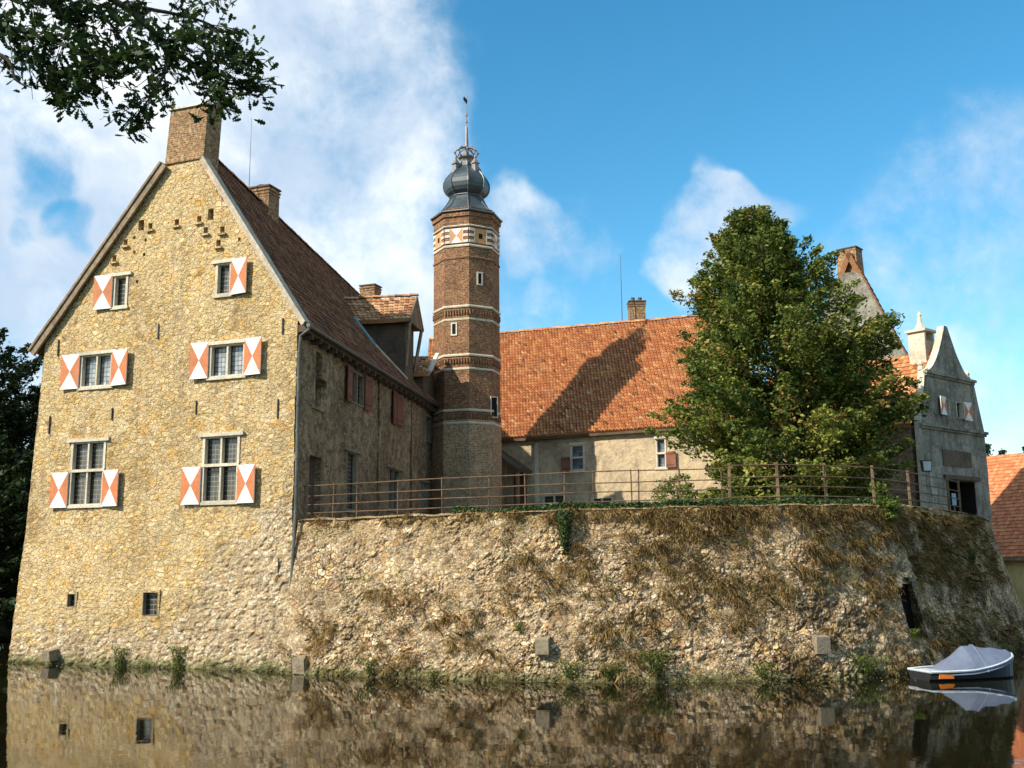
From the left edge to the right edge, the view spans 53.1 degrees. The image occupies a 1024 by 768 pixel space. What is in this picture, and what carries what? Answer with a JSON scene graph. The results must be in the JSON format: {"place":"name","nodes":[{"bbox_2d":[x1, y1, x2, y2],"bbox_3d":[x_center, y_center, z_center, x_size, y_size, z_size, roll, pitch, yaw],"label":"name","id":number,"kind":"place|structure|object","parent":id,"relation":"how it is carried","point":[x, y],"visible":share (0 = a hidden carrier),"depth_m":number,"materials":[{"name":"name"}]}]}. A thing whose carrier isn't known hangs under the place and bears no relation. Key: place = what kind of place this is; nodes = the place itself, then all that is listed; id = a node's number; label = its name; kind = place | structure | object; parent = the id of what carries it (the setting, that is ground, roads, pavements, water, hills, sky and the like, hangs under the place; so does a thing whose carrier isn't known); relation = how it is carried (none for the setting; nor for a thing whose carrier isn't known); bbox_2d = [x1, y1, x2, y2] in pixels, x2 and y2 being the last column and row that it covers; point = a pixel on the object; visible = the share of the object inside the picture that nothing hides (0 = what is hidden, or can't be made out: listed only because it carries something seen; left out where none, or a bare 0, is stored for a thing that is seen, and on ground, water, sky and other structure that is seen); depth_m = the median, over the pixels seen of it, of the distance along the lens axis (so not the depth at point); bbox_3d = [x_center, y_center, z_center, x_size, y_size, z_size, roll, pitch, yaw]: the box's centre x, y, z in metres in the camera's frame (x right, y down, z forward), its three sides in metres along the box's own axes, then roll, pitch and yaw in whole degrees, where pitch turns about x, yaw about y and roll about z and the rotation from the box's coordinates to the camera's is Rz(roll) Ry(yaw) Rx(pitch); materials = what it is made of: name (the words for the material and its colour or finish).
{"place":"outdoors","nodes":[
{"label":"outdoors","id":0,"kind":"place"},
{"bbox_2d":[0,626,1023,767],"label":"water","id":1,"kind":"structure","parent":0,"point":[72,716],"depth_m":21.80,"materials":[{"name":"black liquid"}]},
{"bbox_2d":[111,647,129,666],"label":"waterside plant","id":2,"kind":"object","parent":1,"relation":"in","point":[119,658],"visible":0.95,"depth_m":34.27,"materials":[{"name":"green plant"}]},
{"bbox_2d":[140,662,153,667],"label":"waterside plant","id":3,"kind":"object","parent":1,"relation":"in","point":[145,663],"visible":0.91,"depth_m":33.87,"materials":[{"name":"green plant"}]},
{"bbox_2d":[168,646,186,668],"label":"waterside plant","id":4,"kind":"object","parent":1,"relation":"in","point":[175,659],"visible":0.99,"depth_m":33.45,"materials":[{"name":"green plant"}]},
{"bbox_2d":[353,656,380,674],"bbox_3d":[-4.195,8.378,30.443,1.125,0.571,0.589,4,-11,-25],"label":"waterside plant","id":5,"kind":"object","parent":1,"relation":"on","point":[368,666],"visible":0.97,"depth_m":30.34,"materials":[{"name":"green plant"}]},
{"bbox_2d":[425,667,438,677],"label":"waterside plant","id":6,"kind":"object","parent":1,"relation":"on","point":[433,669],"visible":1,"depth_m":29.60,"materials":[{"name":"green plant"}]},
{"bbox_2d":[12,663,915,685],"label":"floating leaves","id":7,"kind":"object","parent":1,"relation":"on","point":[467,682],"visible":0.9,"depth_m":28.98,"materials":[{"name":"green plant"}]},
{"bbox_2d":[907,644,1013,680],"bbox_3d":[12.857,7.958,29.052,3.064,1.093,1.407,2,-10,-14],"label":"rowing boat","id":8,"kind":"object","parent":1,"relation":"on","point":[968,662],"visible":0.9,"depth_m":28.67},
{"bbox_2d":[0,0,1023,455],"label":"sky","id":9,"kind":"structure","parent":0,"point":[601,131],"materials":[{"name":"blue"}]},
{"bbox_3d":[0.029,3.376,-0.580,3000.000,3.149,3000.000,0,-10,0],"label":"ground","id":10,"kind":"structure","parent":0,"visible":0},
{"bbox_2d":[0,467,28,631],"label":"dark thicket","id":11,"kind":"object","parent":10,"relation":"on","point":[14,497],"visible":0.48,"depth_m":46.26,"materials":[{"name":"green plant"}]},
{"bbox_2d":[0,430,33,606],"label":"dark thicket","id":12,"kind":"object","parent":10,"relation":"on","point":[10,457],"visible":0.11,"depth_m":52.66,"materials":[{"name":"green plant"}]},
{"bbox_2d":[0,386,39,481],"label":"background tree","id":13,"kind":"object","parent":10,"relation":"on","point":[31,445],"visible":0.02,"depth_m":60.13,"materials":[{"name":"green plant"}]},
{"bbox_2d":[0,327,43,518],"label":"background tree","id":14,"kind":"object","parent":10,"relation":"on","point":[11,378],"visible":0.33,"depth_m":59.75,"materials":[{"name":"green plant"}]},
{"bbox_2d":[0,0,284,143],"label":"oak tree","id":15,"kind":"object","parent":10,"relation":"on","point":[104,64],"visible":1,"depth_m":9.55,"materials":[{"name":"green plant"}]},
{"bbox_2d":[279,502,1023,682],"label":"terrace wall","id":16,"kind":"structure","parent":10,"relation":"on","point":[448,552],"depth_m":30.05,"materials":[{"name":"beige stone"}]},
{"bbox_2d":[303,467,723,518],"bbox_3d":[-0.365,3.523,31.647,13.548,1.612,1.017,-3,-10,13],"label":"iron railing","id":17,"kind":"object","parent":16,"relation":"on","point":[489,487],"visible":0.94,"depth_m":31.08,"materials":[{"name":"metal"}]},
{"bbox_2d":[513,622,524,632],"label":"waterside plant","id":18,"kind":"object","parent":16,"relation":"attached to","point":[519,627],"visible":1,"depth_m":29.33,"materials":[{"name":"green plant"}]},
{"bbox_2d":[553,509,573,554],"bbox_3d":[1.537,4.337,29.941,0.542,1.397,0.746,-8,-12,38],"label":"wall ivy","id":19,"kind":"object","parent":16,"relation":"attached to","point":[566,527],"depth_m":29.86,"materials":[{"name":"green plant"}]},
{"bbox_2d":[551,659,589,679],"bbox_3d":[1.645,7.994,28.694,1.125,0.571,0.589,1,-10,-8],"label":"waterside plant","id":20,"kind":"object","parent":16,"relation":"attached to","point":[572,667],"visible":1,"depth_m":28.63,"materials":[{"name":"green plant"}]},
{"bbox_2d":[595,662,624,678],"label":"waterside plant","id":21,"kind":"object","parent":16,"relation":"attached to","point":[611,669],"visible":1,"depth_m":28.51,"materials":[{"name":"green plant"}]},
{"bbox_2d":[272,502,1023,683],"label":"dry grass","id":22,"kind":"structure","parent":16,"relation":"on","point":[964,526],"depth_m":30.17,"materials":[{"name":"brown plant"}]},
{"bbox_2d":[637,649,675,676],"bbox_3d":[4.012,7.786,28.548,1.223,0.793,0.818,4,-11,-25],"label":"waterside plant","id":23,"kind":"object","parent":16,"relation":"attached to","point":[657,662],"visible":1,"depth_m":28.47,"materials":[{"name":"green plant"}]},
{"bbox_2d":[313,520,1004,677],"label":"wall weeds","id":24,"kind":"object","parent":16,"relation":"attached to","point":[641,604],"depth_m":29.92,"materials":[{"name":"green plant"}]},
{"bbox_2d":[449,494,881,513],"bbox_3d":[5.471,3.685,31.564,14.761,0.566,3.010,1,-10,-8],"label":"ivy","id":25,"kind":"object","parent":16,"relation":"on","point":[793,499],"visible":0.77,"depth_m":30.62,"materials":[{"name":"green plant"}]},
{"bbox_2d":[749,662,772,676],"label":"waterside plant","id":26,"kind":"object","parent":16,"relation":"attached to","point":[763,669],"visible":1,"depth_m":28.50,"materials":[{"name":"green plant"}]},
{"bbox_2d":[723,462,961,511],"bbox_3d":[12.444,3.666,34.478,14.448,1.679,1.888,8,-13,-39],"label":"post fence","id":27,"kind":"object","parent":16,"relation":"on","point":[824,476],"visible":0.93,"depth_m":31.57,"materials":[{"name":"brown wood"}]},
{"bbox_2d":[849,654,886,674],"bbox_3d":[10.157,7.987,29.148,1.125,0.571,0.589,-1,-10,0],"label":"waterside plant","id":28,"kind":"object","parent":16,"relation":"attached to","point":[870,662],"visible":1,"depth_m":29.10,"materials":[{"name":"green plant"}]},
{"bbox_2d":[907,628,919,640],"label":"waterside plant","id":29,"kind":"object","parent":16,"relation":"attached to","point":[914,633],"visible":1,"depth_m":30.35,"materials":[{"name":"green plant"}]},
{"bbox_2d":[967,549,976,569],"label":"wall plant","id":30,"kind":"object","parent":16,"relation":"attached to","point":[973,556],"depth_m":37.09,"materials":[{"name":"green plant"}]},
{"bbox_2d":[985,443,1006,455],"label":"background tree","id":31,"kind":"object","parent":10,"relation":"on","point":[988,448],"depth_m":84.00,"materials":[{"name":"green plant"}]},
{"bbox_2d":[986,453,1023,610],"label":"farm building","id":32,"kind":"structure","parent":10,"relation":"on","point":[1006,479],"depth_m":64.24,"materials":[{"name":"tile"}]},
{"label":"courtyard ground","id":33,"kind":"structure","parent":0,"visible":0},
{"bbox_2d":[8,101,438,671],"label":"gable house","id":34,"kind":"structure","parent":33,"relation":"on","point":[232,365],"depth_m":36.02,"materials":[{"name":"stone"}]},
{"bbox_2d":[66,594,75,606],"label":"window","id":35,"kind":"structure","parent":34,"relation":"in","point":[70,597],"depth_m":35.80,"materials":[{"name":"black glass"}]},
{"bbox_2d":[49,437,118,508],"bbox_3d":[-15.125,3.182,36.574,3.078,2.479,0.423,-4,-10,21],"label":"window","id":36,"kind":"structure","parent":34,"relation":"in","point":[91,485],"depth_m":36.65,"materials":[{"name":"wood"}]},
{"bbox_2d":[59,348,127,390],"bbox_3d":[-15.051,-0.487,37.163,3.054,1.406,0.424,-4,-10,21],"label":"window","id":37,"kind":"structure","parent":34,"relation":"in","point":[101,369],"depth_m":37.24,"materials":[{"name":"wood"}]},
{"bbox_2d":[92,271,131,309],"bbox_3d":[-14.527,-3.350,37.465,1.627,1.369,0.365,-4,-10,19],"label":"window","id":38,"kind":"structure","parent":34,"relation":"in","point":[104,285],"depth_m":37.41,"materials":[{"name":"wood"}]},
{"bbox_2d":[142,592,157,615],"bbox_3d":[-12.126,7.413,34.548,0.641,0.760,0.285,-4,-10,20],"label":"window","id":39,"kind":"structure","parent":34,"relation":"in","point":[149,600],"depth_m":34.63,"materials":[{"name":"black glass"}]},
{"bbox_2d":[180,431,254,504],"bbox_3d":[-9.813,2.861,34.599,2.981,2.436,0.421,-4,-10,21],"label":"window","id":40,"kind":"structure","parent":34,"relation":"in","point":[222,480],"depth_m":34.66,"materials":[{"name":"wood"}]},
{"bbox_2d":[189,336,261,380],"bbox_3d":[-9.748,-0.824,35.196,2.932,1.351,0.419,-4,-10,21],"label":"window","id":41,"kind":"structure","parent":34,"relation":"in","point":[236,358],"depth_m":35.26,"materials":[{"name":"wood"}]},
{"bbox_2d":[211,257,246,298],"bbox_3d":[-9.774,-3.684,35.697,1.563,1.349,0.395,-5,-11,23],"label":"window","id":42,"kind":"structure","parent":34,"relation":"in","point":[231,273],"depth_m":35.56,"materials":[{"name":"wood"}]},
{"bbox_2d":[343,446,361,513],"bbox_3d":[-6.237,3.713,39.244,0.340,2.440,2.000,-2,-10,9],"label":"window","id":43,"kind":"structure","parent":34,"relation":"in","point":[351,454],"depth_m":39.64,"materials":[{"name":"grey glass"}]},
{"bbox_2d":[347,364,372,411],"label":"window","id":44,"kind":"structure","parent":34,"relation":"in","point":[355,385],"depth_m":41.03,"materials":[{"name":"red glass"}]},
{"bbox_2d":[385,464,403,512],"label":"window","id":45,"kind":"structure","parent":34,"relation":"in","point":[393,471],"depth_m":45.04,"materials":[{"name":"grey glass"}]},
{"bbox_2d":[393,389,403,426],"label":"window shutter","id":46,"kind":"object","parent":34,"relation":"in","point":[398,400],"depth_m":45.84,"materials":[{"name":"wood"}]},
{"bbox_2d":[419,480,429,512],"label":"window","id":47,"kind":"structure","parent":34,"relation":"in","point":[423,483],"depth_m":50.26,"materials":[{"name":"grey glass"}]},
{"bbox_2d":[425,414,433,443],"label":"window","id":48,"kind":"structure","parent":34,"relation":"in","point":[429,419],"depth_m":51.84,"materials":[{"name":"grey glass"}]},
{"bbox_2d":[430,96,502,514],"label":"stair tower","id":49,"kind":"structure","parent":33,"relation":"on","point":[466,224],"depth_m":51.84,"materials":[{"name":"brick"}]},
{"bbox_2d":[451,322,456,335],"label":"window","id":50,"kind":"structure","parent":49,"relation":"in","point":[453,325],"depth_m":51.72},
{"bbox_2d":[477,272,482,285],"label":"window","id":51,"kind":"structure","parent":49,"relation":"in","point":[479,274],"depth_m":52.24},
{"bbox_2d":[490,396,497,417],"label":"window","id":52,"kind":"structure","parent":49,"relation":"in","point":[493,400],"depth_m":51.50,"materials":[{"name":"stone"}]},
{"bbox_2d":[428,254,748,509],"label":"courtyard wing","id":53,"kind":"structure","parent":33,"relation":"on","point":[574,398],"depth_m":56.32,"materials":[{"name":"orange tile"}]},
{"bbox_2d":[514,474,526,506],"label":"door","id":54,"kind":"structure","parent":53,"relation":"in","point":[522,498],"depth_m":56.47,"materials":[{"name":"brown paint"}]},
{"bbox_2d":[543,495,565,505],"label":"window","id":55,"kind":"structure","parent":53,"relation":"in","point":[550,498],"depth_m":55.41,"materials":[{"name":"stone"}]},
{"bbox_2d":[561,442,585,471],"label":"window","id":56,"kind":"structure","parent":53,"relation":"in","point":[576,461],"depth_m":55.05,"materials":[{"name":"stone"}]},
{"bbox_2d":[591,497,612,502],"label":"window","id":57,"kind":"structure","parent":53,"relation":"in","point":[607,498],"depth_m":54.00,"materials":[{"name":"stone"}]},
{"bbox_2d":[654,436,675,468],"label":"window","id":58,"kind":"structure","parent":53,"relation":"in","point":[664,459],"depth_m":52.77,"materials":[{"name":"wood"}]},
{"bbox_2d":[647,473,706,501],"bbox_3d":[5.448,3.766,32.855,2.290,1.810,1.776,7,-12,-38],"label":"shrub","id":59,"kind":"object","parent":33,"relation":"on","point":[689,494],"visible":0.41,"depth_m":32.81,"materials":[{"name":"green plant"}]},
{"bbox_2d":[638,204,931,502],"bbox_3d":[9.907,-0.736,39.657,9.966,12.912,9.941,6,-12,-32],"label":"courtyard tree","id":60,"kind":"object","parent":33,"relation":"on","point":[778,316],"visible":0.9,"depth_m":37.40,"materials":[{"name":"green plant"}]},
{"bbox_2d":[802,245,907,372],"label":"gable house","id":61,"kind":"structure","parent":33,"relation":"on","point":[850,266],"depth_m":56.77,"materials":[{"name":"stone"}]},
{"bbox_2d":[755,312,992,530],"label":"gatehouse","id":62,"kind":"object","parent":33,"relation":"on","point":[947,434],"visible":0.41,"depth_m":45.17,"materials":[{"name":"stone"}]},
{"bbox_2d":[940,396,949,415],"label":"window","id":63,"kind":"structure","parent":62,"relation":"in","point":[944,403],"depth_m":44.57,"materials":[{"name":"wood"}]},
{"bbox_2d":[955,402,972,420],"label":"window","id":64,"kind":"structure","parent":62,"relation":"in","point":[968,411],"depth_m":45.83,"materials":[{"name":"wood"}]},
{"bbox_2d":[866,480,904,526],"bbox_3d":[11.698,3.815,32.159,1.249,1.579,1.613,6,-12,-34],"label":"shrub","id":65,"kind":"object","parent":33,"relation":"on","point":[889,504],"visible":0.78,"depth_m":31.91,"materials":[{"name":"green plant"}]},
{"bbox_2d":[919,460,937,507],"bbox_3d":[15.582,4.056,38.171,0.530,2.467,0.300,-1,-10,0],"label":"signpost","id":66,"kind":"object","parent":33,"relation":"on","point":[926,465],"visible":0.78,"depth_m":38.23,"materials":[{"name":"metal"}]},
{"bbox_2d":[951,493,956,510],"bbox_3d":[17.188,4.853,39.770,0.222,1.211,0.081,6,-12,-35],"label":"notice board","id":67,"kind":"object","parent":33,"relation":"on","point":[954,502],"visible":0.72,"depth_m":39.80,"materials":[{"name":"white paint"}]}
]}

